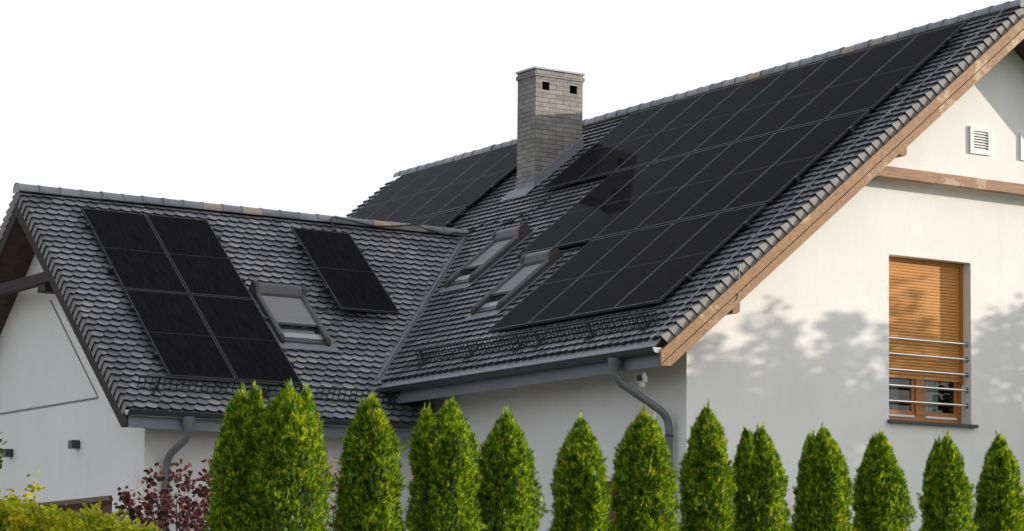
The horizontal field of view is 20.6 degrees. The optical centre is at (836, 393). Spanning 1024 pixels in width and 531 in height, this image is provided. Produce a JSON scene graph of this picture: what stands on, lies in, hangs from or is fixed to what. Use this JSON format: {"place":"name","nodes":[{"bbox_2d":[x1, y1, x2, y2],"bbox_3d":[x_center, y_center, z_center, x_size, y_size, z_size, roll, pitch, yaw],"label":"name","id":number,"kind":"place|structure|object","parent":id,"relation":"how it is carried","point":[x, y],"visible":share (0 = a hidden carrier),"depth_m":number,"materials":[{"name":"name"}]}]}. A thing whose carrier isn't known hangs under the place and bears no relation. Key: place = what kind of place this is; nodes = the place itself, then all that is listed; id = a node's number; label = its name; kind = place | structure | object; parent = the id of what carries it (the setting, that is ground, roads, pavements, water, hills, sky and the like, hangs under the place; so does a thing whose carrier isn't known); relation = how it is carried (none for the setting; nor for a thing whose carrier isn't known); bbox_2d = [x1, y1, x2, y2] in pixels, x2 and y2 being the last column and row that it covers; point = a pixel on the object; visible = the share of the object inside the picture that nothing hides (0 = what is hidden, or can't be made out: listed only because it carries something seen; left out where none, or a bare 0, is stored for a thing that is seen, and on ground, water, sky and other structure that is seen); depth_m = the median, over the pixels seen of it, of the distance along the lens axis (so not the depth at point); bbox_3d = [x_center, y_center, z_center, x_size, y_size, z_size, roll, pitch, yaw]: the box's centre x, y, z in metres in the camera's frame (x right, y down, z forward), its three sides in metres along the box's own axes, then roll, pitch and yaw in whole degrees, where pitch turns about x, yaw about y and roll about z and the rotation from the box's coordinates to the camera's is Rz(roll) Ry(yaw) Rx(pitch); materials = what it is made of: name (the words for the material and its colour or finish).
{"place":"outdoors","nodes":[
{"label":"outdoors","id":0,"kind":"place"},
{"bbox_2d":[0,0,1013,225],"label":"sky","id":1,"kind":"structure","parent":0,"point":[303,106],"materials":[{"name":"white"}]},
{"bbox_3d":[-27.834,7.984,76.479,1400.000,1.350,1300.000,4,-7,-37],"label":"ground","id":2,"kind":"structure","parent":0,"visible":0},
{"bbox_2d":[0,432,6,468],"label":"broadleaf tree","id":3,"kind":"object","parent":2,"relation":"on","point":[1,453],"visible":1,"depth_m":27.05,"materials":[{"name":"green plant"}]},
{"bbox_2d":[1,472,44,525],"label":"lime shrub","id":4,"kind":"object","parent":2,"relation":"on","point":[34,487],"visible":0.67,"depth_m":28.01,"materials":[{"name":"green plant"}]},
{"bbox_2d":[0,490,79,530],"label":"lime shrub","id":5,"kind":"object","parent":2,"relation":"on","point":[17,514],"visible":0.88,"depth_m":27.51,"materials":[{"name":"green plant"}]},
{"bbox_2d":[23,501,162,530],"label":"lime shrub","id":6,"kind":"object","parent":2,"relation":"on","point":[91,521],"visible":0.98,"depth_m":27.79,"materials":[{"name":"green plant"}]},
{"bbox_2d":[109,439,217,530],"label":"smoke bush","id":7,"kind":"object","parent":2,"relation":"on","point":[165,507],"visible":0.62,"depth_m":30.85,"materials":[{"name":"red plant"}]},
{"bbox_2d":[202,380,266,530],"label":"thuja tree","id":8,"kind":"object","parent":2,"relation":"on","point":[230,471],"visible":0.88,"depth_m":27.26,"materials":[{"name":"green plant"}]},
{"bbox_2d":[236,377,338,530],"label":"thuja tree","id":9,"kind":"object","parent":2,"relation":"on","point":[288,442],"visible":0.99,"depth_m":27.15,"materials":[{"name":"green plant"}]},
{"bbox_2d":[325,444,339,530],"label":"smoke bush","id":10,"kind":"object","parent":2,"relation":"on","point":[334,506],"visible":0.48,"depth_m":31.02,"materials":[{"name":"red plant"}]},
{"bbox_2d":[329,389,407,530],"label":"thuja tree","id":11,"kind":"object","parent":2,"relation":"on","point":[367,497],"visible":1,"depth_m":27.73,"materials":[{"name":"green plant"}]},
{"bbox_2d":[403,394,488,530],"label":"thuja tree","id":12,"kind":"object","parent":2,"relation":"on","point":[436,454],"visible":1,"depth_m":28.23,"materials":[{"name":"green plant"}]},
{"bbox_2d":[0,0,1023,530],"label":"house","id":13,"kind":"structure","parent":2,"relation":"on","point":[874,276],"depth_m":37.52,"materials":[{"name":"concrete"}]},
{"bbox_2d":[2,449,12,457],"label":"wall lamp","id":14,"kind":"object","parent":13,"relation":"attached to","point":[8,453],"visible":0.95,"depth_m":40.71,"materials":[{"name":"grey metal"}]},
{"bbox_2d":[32,500,111,523],"bbox_3d":[-10.890,2.731,39.959,0.020,2.497,5.115,4,-7,-37],"label":"garage door","id":15,"kind":"structure","parent":13,"relation":"in","point":[106,506],"depth_m":39.71,"materials":[{"name":"brown wood"}]},
{"bbox_2d":[68,440,79,448],"bbox_3d":[-10.605,0.717,38.789,0.125,0.120,0.136,4,-7,-37],"label":"wall lamp","id":16,"kind":"object","parent":13,"relation":"attached to","point":[73,444],"visible":1,"depth_m":38.74,"materials":[{"name":"grey metal"}]},
{"bbox_2d":[84,223,220,241],"bbox_3d":[-9.842,-2.287,40.198,2.070,0.136,0.101,4,-7,-37],"label":"mounting rail","id":17,"kind":"object","parent":13,"relation":"attached to","point":[87,226],"visible":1,"depth_m":39.59,"materials":[{"name":"grey metal"}]},
{"bbox_2d":[81,208,188,293],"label":"solar module","id":18,"kind":"object","parent":17,"relation":"attached to","point":[134,252],"visible":1,"depth_m":39.47,"materials":[{"name":"grey"}]},
{"bbox_2d":[107,266,244,283],"bbox_3d":[-9.330,-1.643,39.467,2.070,0.136,0.101,4,-7,-37],"label":"mounting rail","id":19,"kind":"object","parent":13,"relation":"attached to","point":[110,268],"visible":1,"depth_m":38.85,"materials":[{"name":"grey metal"}]},
{"bbox_2d":[146,214,252,298],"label":"solar module","id":20,"kind":"object","parent":19,"relation":"attached to","point":[199,258],"visible":1,"depth_m":40.07,"materials":[{"name":"grey"}]},
{"bbox_2d":[128,306,267,321],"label":"mounting rail","id":21,"kind":"object","parent":13,"relation":"attached to","point":[130,308],"visible":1,"depth_m":38.20,"materials":[{"name":"grey metal"}]},
{"bbox_2d":[152,352,293,366],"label":"mounting rail","id":22,"kind":"object","parent":13,"relation":"attached to","point":[155,355],"visible":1,"depth_m":37.48,"materials":[{"name":"grey metal"}]},
{"bbox_2d":[124,289,235,380],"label":"solar module","id":23,"kind":"object","parent":22,"relation":"attached to","point":[179,335],"visible":1,"depth_m":38.09,"materials":[{"name":"grey"}]},
{"bbox_2d":[190,294,301,384],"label":"solar module","id":24,"kind":"object","parent":22,"relation":"attached to","point":[247,343],"visible":1,"depth_m":38.69,"materials":[{"name":"grey"}]},
{"bbox_2d":[246,281,339,351],"bbox_3d":[-7.772,-1.111,39.799,0.955,0.234,1.570,4,33,-37],"label":"roof window","id":25,"kind":"structure","parent":13,"relation":"in","point":[288,306],"depth_m":39.79,"materials":[{"name":"grey"}]},
{"bbox_2d":[311,300,335,310],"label":"solar cable","id":26,"kind":"object","parent":13,"relation":"attached to","point":[324,309],"visible":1,"depth_m":40.39,"materials":[{"name":"black plastic"}]},
{"bbox_2d":[296,243,362,256],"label":"mounting rail","id":27,"kind":"object","parent":13,"relation":"attached to","point":[299,245],"visible":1,"depth_m":41.47,"materials":[{"name":"grey metal"}]},
{"bbox_2d":[291,227,399,313],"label":"solar module","id":28,"kind":"object","parent":27,"relation":"attached to","point":[345,272],"visible":1,"depth_m":41.26,"materials":[{"name":"grey"}]},
{"bbox_2d":[323,286,390,300],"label":"mounting rail","id":29,"kind":"object","parent":13,"relation":"attached to","point":[325,288],"visible":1,"depth_m":40.66,"materials":[{"name":"grey metal"}]},
{"bbox_2d":[330,211,527,234],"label":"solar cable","id":30,"kind":"object","parent":13,"relation":"attached to","point":[485,225],"visible":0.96,"depth_m":43.32,"materials":[{"name":"black plastic"}]},
{"bbox_2d":[436,224,537,293],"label":"roof window","id":31,"kind":"structure","parent":13,"relation":"in","point":[504,240],"depth_m":41.95,"materials":[{"name":"grey glass"}]},
{"bbox_2d":[489,185,495,193],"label":"mounting rail","id":32,"kind":"object","parent":13,"relation":"attached to","point":[492,187],"visible":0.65,"depth_m":45.93,"materials":[{"name":"grey metal"}]},
{"bbox_2d":[349,167,429,218],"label":"solar module","id":33,"kind":"object","parent":32,"relation":"attached to","point":[384,197],"visible":0.68,"depth_m":50.20,"materials":[{"name":"grey"}]},
{"bbox_2d":[366,159,459,220],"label":"solar module","id":34,"kind":"object","parent":32,"relation":"attached to","point":[404,196],"visible":0.69,"depth_m":49.27,"materials":[{"name":"grey"}]},
{"bbox_2d":[385,151,489,222],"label":"solar module","id":35,"kind":"object","parent":32,"relation":"attached to","point":[430,192],"visible":0.82,"depth_m":48.35,"materials":[{"name":"grey"}]},
{"bbox_2d":[406,143,516,221],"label":"solar module","id":36,"kind":"object","parent":32,"relation":"attached to","point":[435,205],"visible":0.87,"depth_m":47.46,"materials":[{"name":"grey"}]},
{"bbox_2d":[438,147,516,213],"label":"solar module","id":37,"kind":"object","parent":32,"relation":"attached to","point":[479,188],"visible":0.68,"depth_m":46.45,"materials":[{"name":"grey"}]},
{"bbox_2d":[462,247,568,320],"bbox_3d":[-4.599,-1.566,39.680,1.560,0.234,0.960,-45,22,-31],"label":"roof window","id":38,"kind":"structure","parent":13,"relation":"in","point":[532,266],"depth_m":39.65,"materials":[{"name":"grey glass"}]},
{"bbox_2d":[523,187,558,223],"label":"solar cable","id":39,"kind":"object","parent":13,"relation":"attached to","point":[539,206],"visible":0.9,"depth_m":43.14,"materials":[{"name":"black plastic"}]},
{"bbox_2d":[511,273,691,308],"bbox_3d":[-3.138,-1.284,36.748,0.102,0.136,4.310,4,-7,-37],"label":"mounting rail","id":40,"kind":"object","parent":13,"relation":"attached to","point":[688,278],"visible":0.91,"depth_m":35.06,"materials":[{"name":"grey metal"}]},
{"bbox_2d":[488,232,630,332],"bbox_3d":[-3.784,-1.528,38.266,2.168,0.035,1.030,-45,22,-31],"label":"solar module","id":41,"kind":"object","parent":40,"relation":"attached to","point":[554,285],"visible":1,"depth_m":38.23,"materials":[{"name":"grey"}]},
{"bbox_2d":[528,222,674,325],"bbox_3d":[-3.146,-1.603,37.436,2.168,0.035,1.030,-45,22,-31],"label":"solar module","id":42,"kind":"object","parent":40,"relation":"attached to","point":[596,277],"visible":1,"depth_m":37.40,"materials":[{"name":"grey"}]},
{"bbox_2d":[570,213,718,317],"bbox_3d":[-2.507,-1.679,36.605,2.168,0.035,1.030,-45,22,-31],"label":"solar module","id":43,"kind":"object","parent":40,"relation":"attached to","point":[637,271],"visible":1,"depth_m":36.57,"materials":[{"name":"grey"}]},
{"bbox_2d":[613,203,766,309],"bbox_3d":[-1.869,-1.754,35.775,2.168,0.035,1.030,-45,22,-31],"label":"solar module","id":44,"kind":"object","parent":40,"relation":"attached to","point":[692,255],"visible":1,"depth_m":35.71,"materials":[{"name":"grey"}]},
{"bbox_2d":[635,372,647,387],"bbox_3d":[-2.423,-0.161,34.662,0.128,0.198,0.170,4,-7,-37],"label":"security camera","id":45,"kind":"object","parent":13,"relation":"attached to","point":[642,378],"visible":1,"depth_m":34.60,"materials":[{"name":"white plastic"}]},
{"bbox_2d":[567,221,750,259],"bbox_3d":[-2.427,-1.984,37.359,0.102,0.136,4.310,4,-7,-37],"label":"mounting rail","id":46,"kind":"object","parent":13,"relation":"attached to","point":[746,223],"visible":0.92,"depth_m":35.67,"materials":[{"name":"grey metal"}]},
{"bbox_2d":[538,175,800,235],"bbox_3d":[-2.432,-2.531,38.733,0.102,0.136,6.410,4,-7,-37],"label":"mounting rail","id":47,"kind":"object","parent":13,"relation":"attached to","point":[797,178],"visible":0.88,"depth_m":36.21,"materials":[{"name":"grey metal"}]},
{"bbox_2d":[555,154,689,247],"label":"solar module","id":48,"kind":"object","parent":47,"relation":"attached to","point":[618,204],"visible":0.96,"depth_m":40.22,"materials":[{"name":"grey"}]},
{"bbox_2d":[593,143,732,239],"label":"solar module","id":49,"kind":"object","parent":47,"relation":"attached to","point":[658,195],"visible":1,"depth_m":39.39,"materials":[{"name":"grey"}]},
{"bbox_2d":[635,133,774,230],"bbox_3d":[-1.801,-2.926,38.590,2.168,0.037,1.030,-44,22,-31],"label":"solar module","id":50,"kind":"object","parent":47,"relation":"attached to","point":[697,188],"visible":1,"depth_m":38.56,"materials":[{"name":"grey"}]},
{"bbox_2d":[590,126,854,191],"bbox_3d":[-1.720,-3.231,39.343,0.102,0.136,6.410,4,-7,-37],"label":"mounting rail","id":51,"kind":"object","parent":13,"relation":"attached to","point":[851,129],"visible":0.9,"depth_m":36.83,"materials":[{"name":"grey metal"}]},
{"bbox_2d":[517,164,649,256],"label":"solar module","id":52,"kind":"object","parent":51,"relation":"attached to","point":[555,233],"visible":0.92,"depth_m":41.05,"materials":[{"name":"grey"}]},
{"bbox_2d":[677,121,821,221],"bbox_3d":[-1.162,-3.001,37.759,2.168,0.037,1.030,-44,22,-31],"label":"solar module","id":53,"kind":"object","parent":51,"relation":"attached to","point":[746,173],"visible":1,"depth_m":37.73,"materials":[{"name":"grey"}]},
{"bbox_2d":[722,110,870,211],"bbox_3d":[-0.524,-3.077,36.929,2.168,0.037,1.030,-44,22,-31],"label":"solar module","id":54,"kind":"object","parent":51,"relation":"attached to","point":[805,153],"visible":1,"depth_m":36.87,"materials":[{"name":"grey"}]},
{"bbox_2d":[562,84,901,170],"bbox_3d":[-1.725,-3.778,40.717,0.102,0.136,8.510,4,-7,-37],"label":"mounting rail","id":55,"kind":"object","parent":13,"relation":"attached to","point":[898,87],"visible":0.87,"depth_m":37.37,"materials":[{"name":"grey metal"}]},
{"bbox_2d":[577,94,703,181],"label":"solar module","id":56,"kind":"object","parent":55,"relation":"attached to","point":[632,144],"visible":1,"depth_m":43.03,"materials":[{"name":"grey"}]},
{"bbox_2d":[653,72,783,162],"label":"solar module","id":57,"kind":"object","parent":55,"relation":"attached to","point":[714,120],"visible":1,"depth_m":41.38,"materials":[{"name":"grey"}]},
{"bbox_2d":[693,60,826,152],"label":"solar module","id":58,"kind":"object","parent":55,"relation":"attached to","point":[740,123],"visible":1,"depth_m":40.55,"materials":[{"name":"grey"}]},
{"bbox_2d":[735,48,870,141],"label":"solar module","id":59,"kind":"object","parent":55,"relation":"attached to","point":[800,97],"visible":1,"depth_m":39.72,"materials":[{"name":"grey"}]},
{"bbox_2d":[727,264,739,303],"bbox_3d":[-1.301,-1.353,34.435,0.279,0.510,0.015,4,-7,-37],"label":"loose wire","id":60,"kind":"object","parent":13,"relation":"hanging from","point":[738,292],"visible":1,"depth_m":34.48,"materials":[{"name":"metal"}]},
{"bbox_2d":[610,37,952,130],"bbox_3d":[-1.013,-4.478,41.328,0.102,0.136,8.510,4,-7,-37],"label":"mounting rail","id":61,"kind":"object","parent":13,"relation":"attached to","point":[949,40],"visible":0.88,"depth_m":37.98,"materials":[{"name":"grey metal"}]},
{"bbox_2d":[541,104,665,190],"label":"solar module","id":62,"kind":"object","parent":61,"relation":"attached to","point":[599,150],"visible":1,"depth_m":43.86,"materials":[{"name":"grey"}]},
{"bbox_2d":[614,83,742,171],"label":"solar module","id":63,"kind":"object","parent":61,"relation":"attached to","point":[676,129],"visible":1,"depth_m":42.21,"materials":[{"name":"grey"}]},
{"bbox_2d":[779,35,917,131],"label":"solar module","id":64,"kind":"object","parent":61,"relation":"attached to","point":[846,84],"visible":1,"depth_m":38.88,"materials":[{"name":"grey"}]},
{"bbox_2d":[825,22,967,119],"bbox_3d":[0.821,-4.399,38.083,2.168,0.035,1.030,-45,22,-31],"label":"solar module","id":65,"kind":"object","parent":61,"relation":"attached to","point":[900,67],"visible":1,"depth_m":38.02,"materials":[{"name":"grey"}]},
{"bbox_2d":[644,1,1009,345],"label":"lightning wire","id":66,"kind":"object","parent":13,"relation":"attached to","point":[754,235],"visible":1,"depth_m":36.03,"materials":[{"name":"silver metal"}]},
{"bbox_2d":[887,257,978,427],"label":"window","id":67,"kind":"structure","parent":13,"relation":"in","point":[926,343],"depth_m":37.15,"materials":[{"name":"brown wood"}]},
{"bbox_2d":[474,405,549,530],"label":"thuja tree","id":68,"kind":"object","parent":2,"relation":"on","point":[508,499],"visible":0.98,"depth_m":28.69,"materials":[{"name":"green plant"}]},
{"bbox_2d":[547,411,613,530],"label":"thuja tree","id":69,"kind":"object","parent":2,"relation":"on","point":[579,489],"visible":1,"depth_m":29.22,"materials":[{"name":"green plant"}]},
{"bbox_2d":[609,404,682,530],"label":"thuja tree","id":70,"kind":"object","parent":2,"relation":"on","point":[643,481],"visible":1,"depth_m":29.71,"materials":[{"name":"green plant"}]},
{"bbox_2d":[676,398,738,530],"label":"thuja tree","id":71,"kind":"object","parent":2,"relation":"on","point":[706,479],"visible":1,"depth_m":30.24,"materials":[{"name":"green plant"}]},
{"bbox_2d":[732,422,793,530],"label":"thuja tree","id":72,"kind":"object","parent":2,"relation":"on","point":[761,480],"visible":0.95,"depth_m":30.63,"materials":[{"name":"green plant"}]},
{"bbox_2d":[787,421,856,530],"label":"thuja tree","id":73,"kind":"object","parent":2,"relation":"on","point":[823,490],"visible":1,"depth_m":31.18,"materials":[{"name":"green plant"}]},
{"bbox_2d":[850,429,916,530],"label":"thuja tree","id":74,"kind":"object","parent":2,"relation":"on","point":[882,497],"visible":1,"depth_m":31.70,"materials":[{"name":"green plant"}]},
{"bbox_2d":[915,430,978,530],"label":"thuja tree","id":75,"kind":"object","parent":2,"relation":"on","point":[946,498],"visible":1,"depth_m":32.29,"materials":[{"name":"green plant"}]},
{"bbox_2d":[972,429,1023,530],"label":"thuja tree","id":76,"kind":"object","parent":2,"relation":"on","point":[999,489],"visible":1,"depth_m":32.81,"materials":[{"name":"green plant"}]},
{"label":"mounting rail","id":77,"kind":"object","parent":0,"visible":0},
{"bbox_2d":[404,215,433,224],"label":"solar module","id":78,"kind":"object","parent":77,"relation":"attached to","point":[421,221],"visible":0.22,"depth_m":46.67,"materials":[{"name":"grey"}]},
{"bbox_2d":[423,207,466,226],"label":"solar module","id":79,"kind":"object","parent":77,"relation":"attached to","point":[440,219],"visible":0.31,"depth_m":45.81,"materials":[{"name":"grey"}]}
]}

